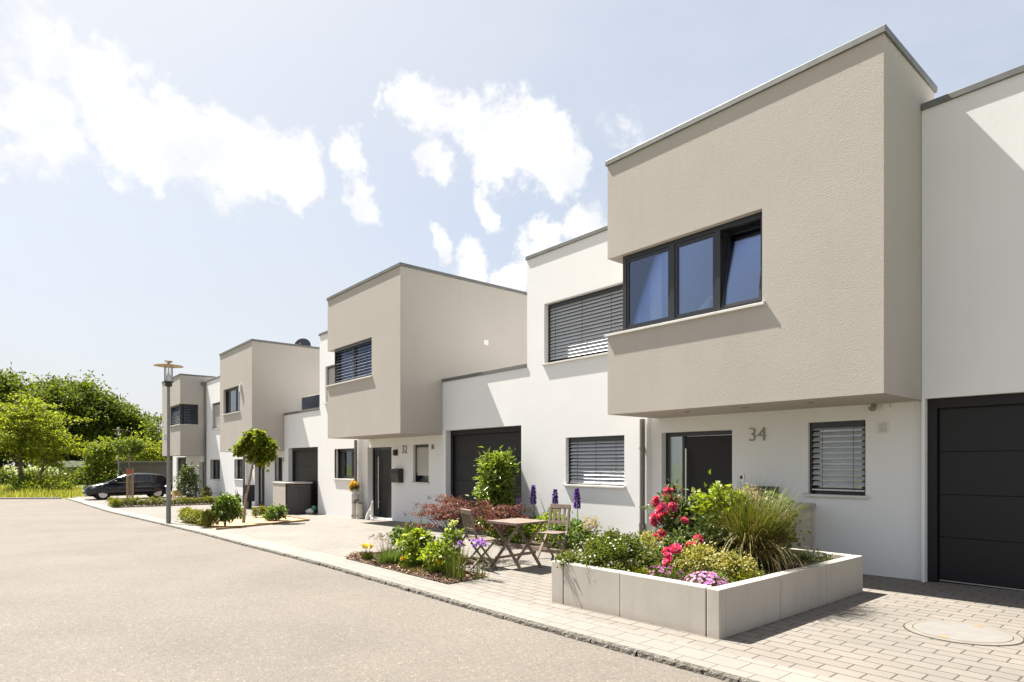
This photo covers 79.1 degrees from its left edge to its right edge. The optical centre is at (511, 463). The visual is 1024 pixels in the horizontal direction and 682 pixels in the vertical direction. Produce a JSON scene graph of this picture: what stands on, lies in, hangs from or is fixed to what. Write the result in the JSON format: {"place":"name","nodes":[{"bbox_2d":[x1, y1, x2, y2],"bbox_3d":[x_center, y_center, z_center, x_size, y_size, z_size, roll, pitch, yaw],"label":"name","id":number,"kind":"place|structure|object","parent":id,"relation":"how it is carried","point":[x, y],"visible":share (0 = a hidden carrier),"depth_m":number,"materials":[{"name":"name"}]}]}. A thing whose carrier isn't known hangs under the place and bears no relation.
{"place":"outdoors","nodes":[
{"label":"outdoors","id":0,"kind":"place"},
{"bbox_2d":[58,461,92,484],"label":"building","id":1,"kind":"structure","parent":0,"point":[73,463],"depth_m":65.89,"materials":[{"name":"white"}]},
{"bbox_2d":[115,461,172,487],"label":"shed","id":2,"kind":"structure","parent":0,"point":[156,467],"depth_m":55.07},
{"bbox_2d":[75,488,314,520],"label":"driveway","id":3,"kind":"structure","parent":0,"point":[158,512],"depth_m":27.70,"materials":[{"name":"beige concrete"}]},
{"bbox_2d":[82,473,171,499],"bbox_3d":[-22.283,1.311,36.011,4.322,1.503,2.060,0,0,-40],"label":"parked car","id":4,"kind":"object","parent":3,"relation":"on","point":[150,484],"visible":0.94,"depth_m":35.55,"materials":[{"name":"black paint"}]},
{"bbox_2d":[272,481,312,514],"bbox_3d":[-8.426,1.354,23.794,1.040,1.290,1.369,0,0,-40],"label":"bin enclosure","id":5,"kind":"object","parent":3,"relation":"on","point":[295,497],"visible":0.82,"depth_m":23.29,"materials":[{"name":"concrete"}]},
{"bbox_2d":[287,485,298,513],"bbox_3d":[-8.170,1.346,23.138,0.448,1.066,0.034,0,0,-40],"label":"door","id":6,"kind":"structure","parent":5,"relation":"in","point":[292,490],"depth_m":23.14,"materials":[{"name":"black plastic"}]},
{"bbox_2d":[299,485,310,512],"bbox_3d":[-7.822,1.346,23.430,0.448,1.066,0.034,0,0,-40],"label":"door","id":7,"kind":"structure","parent":5,"relation":"in","point":[304,490],"depth_m":23.41,"materials":[{"name":"black plastic"}]},
{"bbox_2d":[243,485,254,507],"bbox_3d":[-11.687,1.476,27.545,0.350,1.040,0.520,0,0,-40],"label":"mailbox","id":8,"kind":"object","parent":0,"point":[251,495],"visible":0.81,"depth_m":27.39,"materials":[{"name":"black plastic"}]},
{"bbox_2d":[0,499,724,681],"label":"road","id":9,"kind":"structure","parent":0,"point":[89,594],"depth_m":6.41,"materials":[{"name":"grey asphalt"}]},
{"bbox_2d":[4,466,861,681],"bbox_3d":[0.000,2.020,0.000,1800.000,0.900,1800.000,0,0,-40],"label":"ground","id":10,"kind":"structure","parent":0,"point":[334,566],"depth_m":24.32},
{"bbox_2d":[1,470,42,488],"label":"weed clump","id":11,"kind":"object","parent":10,"relation":"on","point":[23,479],"visible":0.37,"depth_m":44.68,"materials":[{"name":"green plant"}]},
{"bbox_2d":[0,361,49,470],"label":"broadleaf tree","id":12,"kind":"object","parent":10,"relation":"on","point":[8,385],"visible":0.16,"depth_m":77.44,"materials":[{"name":"green plant"}]},
{"bbox_2d":[0,497,61,498],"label":"meadow kerb","id":13,"kind":"structure","parent":10,"relation":"on","point":[32,498],"depth_m":36.42,"materials":[{"name":"concrete"}]},
{"bbox_2d":[0,393,66,486],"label":"bright tree","id":14,"kind":"object","parent":10,"relation":"on","point":[16,428],"visible":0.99,"depth_m":44.42,"materials":[{"name":"green plant"}]},
{"bbox_2d":[2,475,76,492],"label":"weed clump","id":15,"kind":"object","parent":10,"relation":"on","point":[41,484],"visible":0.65,"depth_m":41.73,"materials":[{"name":"green plant"}]},
{"bbox_2d":[10,411,98,481],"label":"bright tree","id":16,"kind":"object","parent":10,"relation":"on","point":[61,442],"visible":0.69,"depth_m":47.94,"materials":[{"name":"green plant"}]},
{"bbox_2d":[0,463,123,486],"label":"hedge","id":17,"kind":"object","parent":10,"relation":"on","point":[79,479],"visible":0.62,"depth_m":54.63,"materials":[{"name":"green plant"}]},
{"bbox_2d":[14,369,120,472],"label":"broadleaf tree","id":18,"kind":"object","parent":10,"relation":"on","point":[55,379],"visible":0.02,"depth_m":83.27,"materials":[{"name":"green plant"}]},
{"bbox_2d":[7,370,137,469],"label":"broadleaf tree","id":19,"kind":"object","parent":10,"relation":"on","point":[90,402],"visible":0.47,"depth_m":70.99,"materials":[{"name":"green plant"}]},
{"bbox_2d":[0,483,172,497],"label":"grass","id":20,"kind":"structure","parent":10,"relation":"on","point":[76,491],"depth_m":38.81,"materials":[{"name":"green plant"}]},
{"bbox_2d":[69,435,123,478],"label":"young tree","id":21,"kind":"object","parent":10,"relation":"on","point":[96,459],"visible":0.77,"depth_m":55.36,"materials":[{"name":"green plant"}]},
{"bbox_2d":[74,403,161,460],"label":"broadleaf tree","id":22,"kind":"object","parent":10,"relation":"on","point":[133,416],"visible":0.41,"depth_m":72.67,"materials":[{"name":"green plant"}]},
{"bbox_2d":[109,436,150,500],"bbox_3d":[-20.215,0.290,32.803,1.889,3.660,1.788,0,0,-23],"label":"young tree","id":23,"kind":"object","parent":10,"relation":"on","point":[130,446],"visible":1,"depth_m":32.68,"materials":[{"name":"green plant"}]},
{"bbox_2d":[126,468,133,500],"bbox_3d":[-20.239,1.193,32.842,0.345,1.850,0.242,0,0,-40],"label":"tree stake","id":24,"kind":"object","parent":10,"relation":"on","point":[129,471],"visible":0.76,"depth_m":32.82,"materials":[{"name":"brown wood"}]},
{"bbox_2d":[111,415,161,464],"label":"shrub","id":25,"kind":"object","parent":10,"relation":"on","point":[144,453],"visible":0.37,"depth_m":61.05,"materials":[{"name":"green plant"}]},
{"bbox_2d":[135,414,161,447],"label":"slender tree","id":26,"kind":"object","parent":10,"relation":"on","point":[152,430],"visible":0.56,"depth_m":69.90,"materials":[{"name":"green plant"}]},
{"bbox_2d":[142,433,172,460],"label":"shrub","id":27,"kind":"object","parent":10,"relation":"on","point":[163,458],"visible":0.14,"depth_m":60.92,"materials":[{"name":"green plant"}]},
{"bbox_2d":[153,360,182,522],"bbox_3d":[-10.738,-0.647,19.390,0.840,5.150,0.840,0,0,-40],"label":"street lamp","id":28,"kind":"object","parent":10,"relation":"on","point":[168,380],"visible":0.99,"depth_m":19.35,"materials":[{"name":"metal"}]},
{"bbox_2d":[162,373,215,497],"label":"terraced house","id":29,"kind":"structure","parent":10,"relation":"on","point":[188,417],"depth_m":35.21,"materials":[{"name":"white paint"}]},
{"bbox_2d":[170,404,189,426],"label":"window","id":30,"kind":"structure","parent":29,"relation":"in","point":[177,410],"depth_m":35.62,"materials":[{"name":"grey glass"}]},
{"bbox_2d":[183,404,197,424],"bbox_3d":[-18.156,-2.755,35.029,0.726,1.146,0.157,0,0,-40],"label":"window","id":31,"kind":"structure","parent":29,"relation":"in","point":[190,405],"depth_m":35.02,"materials":[{"name":"black glass"}]},
{"bbox_2d":[172,461,207,501],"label":"leafy shrub","id":32,"kind":"object","parent":10,"relation":"on","point":[188,474],"visible":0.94,"depth_m":32.14,"materials":[{"name":"green plant"}]},
{"bbox_2d":[182,516,302,529],"bbox_3d":[-8.196,1.859,19.569,3.340,0.163,4.700,0,0,-40],"label":"sandy bed","id":33,"kind":"object","parent":10,"relation":"on","point":[248,521],"visible":0.38,"depth_m":19.25,"materials":[{"name":"beige sand"}]},
{"bbox_2d":[203,513,218,526],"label":"box plant","id":34,"kind":"object","parent":33,"relation":"on","point":[209,517],"visible":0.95,"depth_m":17.54,"materials":[{"name":"green plant"}]},
{"bbox_2d":[209,491,244,526],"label":"leafy shrub","id":35,"kind":"object","parent":33,"relation":"on","point":[223,506],"visible":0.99,"depth_m":17.53,"materials":[{"name":"green plant"}]},
{"bbox_2d":[228,428,278,522],"bbox_3d":[-8.035,0.381,19.384,1.617,3.025,0.884,0,0,17],"label":"ball tree","id":36,"kind":"object","parent":33,"relation":"on","point":[258,447],"visible":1,"depth_m":19.24,"materials":[{"name":"green plant"}]},
{"bbox_2d":[262,503,290,520],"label":"leafy shrub","id":37,"kind":"object","parent":33,"relation":"on","point":[274,510],"visible":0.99,"depth_m":19.61,"materials":[{"name":"green plant"}]},
{"bbox_2d":[206,339,319,513],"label":"terraced house","id":38,"kind":"structure","parent":10,"relation":"on","point":[272,388],"depth_m":26.08,"materials":[{"name":"paint"}]},
{"bbox_2d":[209,460,219,479],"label":"window","id":39,"kind":"structure","parent":38,"relation":"in","point":[216,462],"depth_m":34.40,"materials":[{"name":"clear glass"}]},
{"bbox_2d":[211,402,219,429],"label":"window","id":40,"kind":"structure","parent":38,"relation":"in","point":[217,405],"depth_m":33.91,"materials":[{"name":"white glass"}]},
{"bbox_2d":[222,387,239,414],"bbox_3d":[-12.241,-2.752,27.242,0.248,1.152,2.526,0,0,-40],"label":"window","id":41,"kind":"structure","parent":38,"relation":"in","point":[232,395],"depth_m":27.55,"materials":[{"name":"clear glass"}]},
{"bbox_2d":[233,459,242,479],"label":"window","id":42,"kind":"structure","parent":38,"relation":"in","point":[240,461],"depth_m":31.12,"materials":[{"name":"clear glass"}]},
{"bbox_2d":[259,466,264,505],"bbox_3d":[-11.507,0.915,28.755,0.176,2.291,1.376,0,0,-40],"label":"door","id":43,"kind":"structure","parent":38,"relation":"in","point":[261,471],"depth_m":28.86,"materials":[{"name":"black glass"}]},
{"bbox_2d":[292,447,317,512],"bbox_3d":[-8.079,0.690,24.524,0.100,2.640,3.006,0,0,-40],"label":"garage door","id":44,"kind":"structure","parent":38,"relation":"in","point":[304,460],"depth_m":24.54,"materials":[{"name":"black metal"}]},
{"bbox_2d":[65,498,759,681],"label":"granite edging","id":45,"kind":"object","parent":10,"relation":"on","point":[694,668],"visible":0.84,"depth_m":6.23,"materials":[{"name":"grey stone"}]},
{"bbox_2d":[319,262,526,527],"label":"terraced house","id":46,"kind":"structure","parent":10,"relation":"on","point":[423,378],"depth_m":17.17,"materials":[{"name":"paint"}]},
{"bbox_2d":[324,365,334,403],"bbox_3d":[-6.165,-2.852,22.057,0.268,1.372,1.966,0,0,-40],"label":"window","id":47,"kind":"structure","parent":46,"relation":"in","point":[331,369],"depth_m":22.61,"materials":[{"name":"white glass"}]},
{"bbox_2d":[333,448,353,479],"bbox_3d":[-5.709,0.030,21.531,0.288,1.087,1.776,0,0,-40],"label":"window","id":48,"kind":"structure","parent":46,"relation":"in","point":[346,457],"depth_m":21.87,"materials":[{"name":"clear glass"}]},
{"bbox_2d":[326,338,371,386],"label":"window","id":49,"kind":"structure","parent":46,"relation":"in","point":[353,362],"depth_m":18.28,"materials":[{"name":"grey glass"}]},
{"bbox_2d":[373,447,391,517],"bbox_3d":[-4.099,0.630,19.953,0.176,2.301,1.586,0,0,-40],"label":"door","id":50,"kind":"structure","parent":46,"relation":"in","point":[382,456],"depth_m":20.06,"materials":[{"name":"black metal"}]},
{"bbox_2d":[390,468,402,482],"bbox_3d":[-3.498,0.366,18.779,0.204,0.429,0.480,0,0,-40],"label":"mailbox","id":51,"kind":"object","parent":46,"relation":"attached to","point":[396,475],"visible":1,"depth_m":18.64,"materials":[{"name":"grey metal"}]},
{"bbox_2d":[411,444,428,483],"bbox_3d":[-2.570,0.018,17.972,0.268,1.132,0.926,0,0,-40],"label":"window","id":52,"kind":"structure","parent":46,"relation":"in","point":[421,451],"depth_m":18.07,"materials":[{"name":"grey glass"}]},
{"bbox_2d":[451,426,520,526],"bbox_3d":[-0.627,0.444,15.670,0.100,2.666,3.110,0,0,-40],"label":"garage door","id":53,"kind":"structure","parent":46,"relation":"in","point":[465,447],"depth_m":16.11,"materials":[{"name":"black metal"}]},
{"bbox_2d":[68,498,845,681],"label":"kerb","id":54,"kind":"structure","parent":10,"relation":"on","point":[753,669],"depth_m":6.18,"materials":[{"name":"grey concrete"}]},
{"bbox_2d":[525,24,936,580],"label":"terraced house","id":55,"kind":"structure","parent":10,"relation":"on","point":[779,219],"depth_m":9.00,"materials":[{"name":"paint"}]},
{"bbox_2d":[542,284,622,365],"bbox_3d":[1.600,-2.847,12.862,0.308,1.362,2.576,0,0,-40],"label":"window","id":56,"kind":"structure","parent":55,"relation":"in","point":[577,326],"depth_m":13.05,"materials":[{"name":"grey glass"}]},
{"bbox_2d":[563,436,625,487],"bbox_3d":[1.730,-0.032,12.684,0.278,1.032,1.676,0,0,-40],"label":"window","id":57,"kind":"structure","parent":55,"relation":"in","point":[585,453],"depth_m":12.77,"materials":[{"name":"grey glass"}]},
{"bbox_2d":[604,212,764,336],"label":"window","id":58,"kind":"structure","parent":55,"relation":"in","point":[650,275],"depth_m":9.70,"materials":[{"name":"black glass"}]},
{"bbox_2d":[666,430,731,529],"bbox_3d":[3.339,0.516,11.038,0.176,2.169,1.426,0,0,-40],"label":"door","id":59,"kind":"structure","parent":55,"relation":"in","point":[702,452],"depth_m":10.99,"materials":[{"name":"black metal"}]},
{"bbox_2d":[750,486,778,500],"bbox_3d":[4.015,0.482,9.888,0.157,0.235,0.420,0,0,-40],"label":"mailbox","id":60,"kind":"object","parent":55,"relation":"attached to","point":[766,488],"visible":0.3,"depth_m":9.80,"materials":[{"name":"grey metal"}]},
{"bbox_2d":[804,420,867,498],"bbox_3d":[4.819,-0.059,9.173,0.253,1.118,0.886,0,0,-40],"label":"window","id":61,"kind":"structure","parent":55,"relation":"in","point":[817,491],"depth_m":9.19,"materials":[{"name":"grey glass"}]},
{"bbox_2d":[752,502,815,549],"bbox_3d":[3.688,1.150,9.486,1.170,1.100,1.365,0,0,-40],"label":"bin enclosure","id":62,"kind":"object","parent":10,"relation":"on","point":[808,510],"visible":0.12,"depth_m":9.19,"materials":[{"name":"concrete"}]},
{"bbox_2d":[921,64,1023,590],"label":"terraced house","id":63,"kind":"structure","parent":10,"relation":"on","point":[973,334],"depth_m":7.79,"materials":[{"name":"paint"}]},
{"bbox_2d":[928,393,1023,590],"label":"garage door","id":64,"kind":"structure","parent":63,"relation":"in","point":[976,443],"depth_m":7.84,"materials":[{"name":"black plastic"}]},
{"bbox_2d":[0,0,1023,465],"label":"sky","id":65,"kind":"structure","parent":0,"point":[185,183],"materials":[{"name":"blue"}]},
{"bbox_2d":[177,513,1023,681],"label":"pavement","id":66,"kind":"structure","parent":0,"point":[864,636],"depth_m":6.23,"materials":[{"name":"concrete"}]},
{"bbox_2d":[216,515,309,529],"bbox_3d":[-7.316,1.821,19.642,1.792,0.169,5.782,0,0,-5],"label":"bed edging","id":67,"kind":"object","parent":66,"relation":"on","point":[241,526],"visible":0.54,"depth_m":18.23,"materials":[{"name":"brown wood"}]},
{"bbox_2d":[351,494,358,518],"bbox_3d":[-5.188,1.430,20.530,0.263,0.827,0.266,0,0,-40],"label":"birch log","id":68,"kind":"object","parent":66,"relation":"on","point":[354,498],"visible":0.73,"depth_m":20.42,"materials":[{"name":"white wood"}]},
{"bbox_2d":[348,479,359,493],"bbox_3d":[-5.256,0.765,20.546,0.396,0.508,0.419,0,0,-40],"label":"flower pot","id":69,"kind":"object","parent":68,"relation":"on","point":[353,489],"visible":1,"depth_m":20.47,"materials":[{"name":"white stone"}]},
{"bbox_2d":[356,502,363,518],"bbox_3d":[-4.975,1.547,20.277,0.241,0.579,0.246,0,0,-40],"label":"birch log","id":70,"kind":"object","parent":66,"relation":"on","point":[359,511],"visible":0.88,"depth_m":20.18,"materials":[{"name":"white wood"}]},
{"bbox_2d":[345,550,488,583],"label":"mulch","id":71,"kind":"object","parent":66,"relation":"on","point":[389,565],"visible":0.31,"depth_m":9.30,"materials":[{"name":"brown plant"}]},
{"bbox_2d":[361,542,373,560],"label":"flower tuft","id":72,"kind":"object","parent":71,"relation":"on","point":[366,555],"visible":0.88,"depth_m":10.34,"materials":[{"name":"yellow plant"}]},
{"bbox_2d":[368,532,398,552],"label":"flowers","id":73,"kind":"object","parent":71,"relation":"on","point":[385,541],"visible":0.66,"depth_m":10.61,"materials":[{"name":"white plant"}]},
{"bbox_2d":[371,548,402,564],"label":"lavender","id":74,"kind":"object","parent":71,"relation":"on","point":[391,556],"visible":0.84,"depth_m":9.88,"materials":[{"name":"green plant"}]},
{"bbox_2d":[385,520,422,553],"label":"leafy perennial","id":75,"kind":"object","parent":71,"relation":"on","point":[397,533],"visible":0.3,"depth_m":10.40,"materials":[{"name":"green plant"}]},
{"bbox_2d":[395,526,435,566],"bbox_3d":[-1.471,1.347,9.707,0.699,0.778,0.722,0,0,-19],"label":"young hydrangea","id":76,"kind":"object","parent":71,"relation":"on","point":[414,538],"visible":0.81,"depth_m":9.57,"materials":[{"name":"green plant"}]},
{"bbox_2d":[416,537,458,573],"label":"hydrangea","id":77,"kind":"object","parent":71,"relation":"on","point":[433,553],"visible":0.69,"depth_m":8.97,"materials":[{"name":"green plant"}]},
{"bbox_2d":[440,518,466,556],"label":"panicle hydrangea","id":78,"kind":"object","parent":71,"relation":"on","point":[452,535],"visible":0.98,"depth_m":9.27,"materials":[{"name":"green plant"}]},
{"bbox_2d":[401,493,509,558],"bbox_3d":[-1.049,1.084,10.584,1.621,1.178,1.740,0,0,-40],"label":"japanese maple","id":79,"kind":"object","parent":71,"relation":"on","point":[452,510],"visible":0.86,"depth_m":10.38,"materials":[{"name":"red plant"}]},
{"bbox_2d":[440,538,496,579],"bbox_3d":[-0.623,1.321,8.615,0.963,0.585,0.523,0,0,0],"label":"iris","id":80,"kind":"object","parent":71,"relation":"on","point":[452,567],"depth_m":8.59,"materials":[{"name":"plant"}]},
{"bbox_2d":[461,508,497,569],"bbox_3d":[-0.510,1.163,9.615,0.466,0.920,0.425,0,0,-26],"label":"folding chair","id":81,"kind":"object","parent":66,"relation":"on","point":[465,513],"visible":0.75,"depth_m":9.53,"materials":[{"name":"brown wood"}]},
{"bbox_2d":[481,503,536,545],"bbox_3d":[-0.279,1.226,12.355,1.102,0.910,1.487,0,0,-40],"label":"japanese maple","id":82,"kind":"object","parent":66,"relation":"on","point":[512,514],"visible":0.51,"depth_m":12.21,"materials":[{"name":"red plant"}]},
{"bbox_2d":[468,535,560,554],"bbox_3d":[-0.098,1.604,12.311,0.181,0.133,3.472,0,0,-34],"label":"bed edging","id":83,"kind":"object","parent":66,"relation":"on","point":[522,546],"visible":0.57,"depth_m":11.86,"materials":[{"name":"grey concrete"}]},
{"bbox_2d":[487,518,546,570],"bbox_3d":[0.083,1.257,9.686,0.670,0.732,0.665,0,0,-44],"label":"garden table","id":84,"kind":"object","parent":66,"relation":"on","point":[517,522],"visible":1,"depth_m":9.62,"materials":[{"name":"brown wood"}]},
{"bbox_2d":[478,534,587,553],"bbox_3d":[0.456,1.649,12.768,1.640,0.123,3.450,0,0,-40],"label":"garden bed","id":85,"kind":"object","parent":66,"relation":"on","point":[534,543],"visible":0.19,"depth_m":12.22,"materials":[{"name":"soil"}]},
{"bbox_2d":[466,445,531,536],"bbox_3d":[-0.349,0.631,13.944,1.360,2.125,1.419,0,0,-40],"label":"cherry laurel","id":86,"kind":"object","parent":85,"relation":"on","point":[496,485],"visible":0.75,"depth_m":13.81,"materials":[{"name":"green plant"}]},
{"bbox_2d":[487,523,536,543],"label":"perennial plant","id":87,"kind":"object","parent":85,"relation":"on","point":[527,534],"visible":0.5,"depth_m":12.35,"materials":[{"name":"green plant"}]},
{"bbox_2d":[523,485,545,533],"bbox_3d":[0.473,1.059,13.480,0.698,1.196,0.550,0,0,-40],"label":"delphinium","id":88,"kind":"object","parent":85,"relation":"on","point":[533,489],"visible":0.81,"depth_m":13.44,"materials":[{"name":"purple plant"}]},
{"bbox_2d":[525,507,569,546],"bbox_3d":[0.754,1.258,12.096,0.865,0.876,0.940,0,0,-16],"label":"perennial plant","id":89,"kind":"object","parent":85,"relation":"on","point":[543,527],"visible":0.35,"depth_m":12.03,"materials":[{"name":"green plant"}]},
{"bbox_2d":[544,511,590,549],"bbox_3d":[1.080,1.328,11.558,0.958,0.928,0.923,0,0,32],"label":"perennial plant","id":90,"kind":"object","parent":85,"relation":"on","point":[573,541],"visible":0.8,"depth_m":11.58,"materials":[{"name":"green plant"}]},
{"bbox_2d":[568,488,589,542],"bbox_3d":[1.358,1.123,12.511,0.587,1.264,0.559,0,0,-40],"label":"delphinium","id":91,"kind":"object","parent":85,"relation":"on","point":[577,497],"visible":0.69,"depth_m":12.47,"materials":[{"name":"purple plant"}]},
{"bbox_2d":[579,514,601,549],"bbox_3d":[1.466,1.288,11.499,0.458,0.723,0.507,0,0,-40],"label":"astilbe","id":92,"kind":"object","parent":85,"relation":"on","point":[588,532],"visible":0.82,"depth_m":11.47,"materials":[{"name":"beige plant"}]},
{"bbox_2d":[537,504,570,559],"bbox_3d":[0.706,1.163,10.559,0.425,0.920,0.466,0,0,38],"label":"folding chair","id":93,"kind":"object","parent":66,"relation":"on","point":[564,507],"visible":0.93,"depth_m":10.62,"materials":[{"name":"brown wood"}]},
{"bbox_2d":[552,546,862,638],"bbox_3d":[2.372,1.403,7.378,3.190,0.554,2.165,0,0,-40],"label":"raised planter","id":94,"kind":"object","parent":66,"relation":"on","point":[716,611],"visible":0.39,"depth_m":6.28,"materials":[{"name":"concrete"}]},
{"bbox_2d":[555,526,668,574],"bbox_3d":[1.207,1.084,7.106,1.334,0.730,1.282,0,0,-40],"label":"daisy bush","id":95,"kind":"object","parent":94,"relation":"on","point":[611,546],"visible":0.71,"depth_m":6.94,"materials":[{"name":"green plant"}]},
{"bbox_2d":[612,561,654,575],"bbox_3d":[1.279,1.141,6.646,0.361,0.186,0.650,0,0,-40],"label":"sedum mat","id":96,"kind":"object","parent":94,"relation":"on","point":[636,571],"visible":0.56,"depth_m":6.61,"materials":[{"name":"green plant"}]},
{"bbox_2d":[637,526,687,564],"bbox_3d":[1.804,0.991,7.560,0.820,0.500,0.745,0,0,16],"label":"variegated euonymus","id":97,"kind":"object","parent":94,"relation":"on","point":[650,536],"visible":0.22,"depth_m":7.50,"materials":[{"name":"yellow plant"}]},
{"bbox_2d":[640,560,686,578],"bbox_3d":[1.597,1.120,6.516,0.518,0.220,0.418,0,0,26],"label":"aster cushion","id":98,"kind":"object","parent":94,"relation":"on","point":[677,572],"visible":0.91,"depth_m":6.45,"materials":[{"name":"pink plant"}]},
{"bbox_2d":[640,478,741,568],"bbox_3d":[1.982,0.723,7.352,1.268,1.094,1.416,0,0,-19],"label":"rose bush","id":99,"kind":"object","parent":94,"relation":"on","point":[676,512],"visible":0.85,"depth_m":7.41,"materials":[{"name":"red plant"}]},
{"bbox_2d":[668,537,734,576],"bbox_3d":[2.038,1.021,6.585,0.641,0.446,0.765,0,0,-11],"label":"variegated euonymus","id":100,"kind":"object","parent":94,"relation":"on","point":[694,552],"visible":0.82,"depth_m":6.53,"materials":[{"name":"yellow plant"}]},
{"bbox_2d":[680,567,733,586],"bbox_3d":[1.909,1.121,6.081,0.445,0.209,0.490,0,0,-40],"label":"aster cushion","id":101,"kind":"object","parent":94,"relation":"on","point":[709,578],"visible":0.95,"depth_m":5.99,"materials":[{"name":"pink plant"}]},
{"bbox_2d":[670,469,764,551],"bbox_3d":[2.534,0.667,7.744,1.114,1.205,1.273,0,0,-40],"label":"lime hydrangea","id":102,"kind":"object","parent":94,"relation":"on","point":[701,506],"visible":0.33,"depth_m":7.47,"materials":[{"name":"green plant"}]},
{"bbox_2d":[707,547,761,581],"bbox_3d":[2.286,1.047,6.362,0.518,0.396,0.613,0,0,-40],"label":"variegated euonymus","id":103,"kind":"object","parent":94,"relation":"on","point":[736,562],"visible":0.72,"depth_m":6.29,"materials":[{"name":"yellow plant"}]},
{"bbox_2d":[725,567,768,582],"bbox_3d":[2.366,1.123,6.248,0.794,0.211,0.375,0,0,-29],"label":"sedum mat","id":104,"kind":"object","parent":94,"relation":"on","point":[740,576],"visible":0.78,"depth_m":6.18,"materials":[{"name":"green plant"}]},
{"bbox_2d":[660,465,850,580],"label":"ornamental grass","id":105,"kind":"object","parent":94,"relation":"on","point":[759,535],"depth_m":6.93,"materials":[{"name":"plant"}]},
{"bbox_2d":[758,490,810,557],"bbox_3d":[3.382,0.800,7.973,0.725,0.905,0.739,0,0,-27],"label":"creeper","id":106,"kind":"object","parent":94,"relation":"on","point":[792,519],"visible":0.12,"depth_m":7.91,"materials":[{"name":"green plant"}]},
{"bbox_2d":[762,547,838,570],"bbox_3d":[3.306,1.116,7.210,1.410,0.221,0.611,0,0,-40],"label":"thyme mat","id":107,"kind":"object","parent":94,"relation":"on","point":[826,557],"visible":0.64,"depth_m":7.16,"materials":[{"name":"green plant"}]},
{"bbox_2d":[903,620,1023,645],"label":"manhole cover","id":108,"kind":"object","parent":66,"relation":"on","point":[963,633],"visible":1,"depth_m":5.64,"materials":[{"name":"grey concrete"}]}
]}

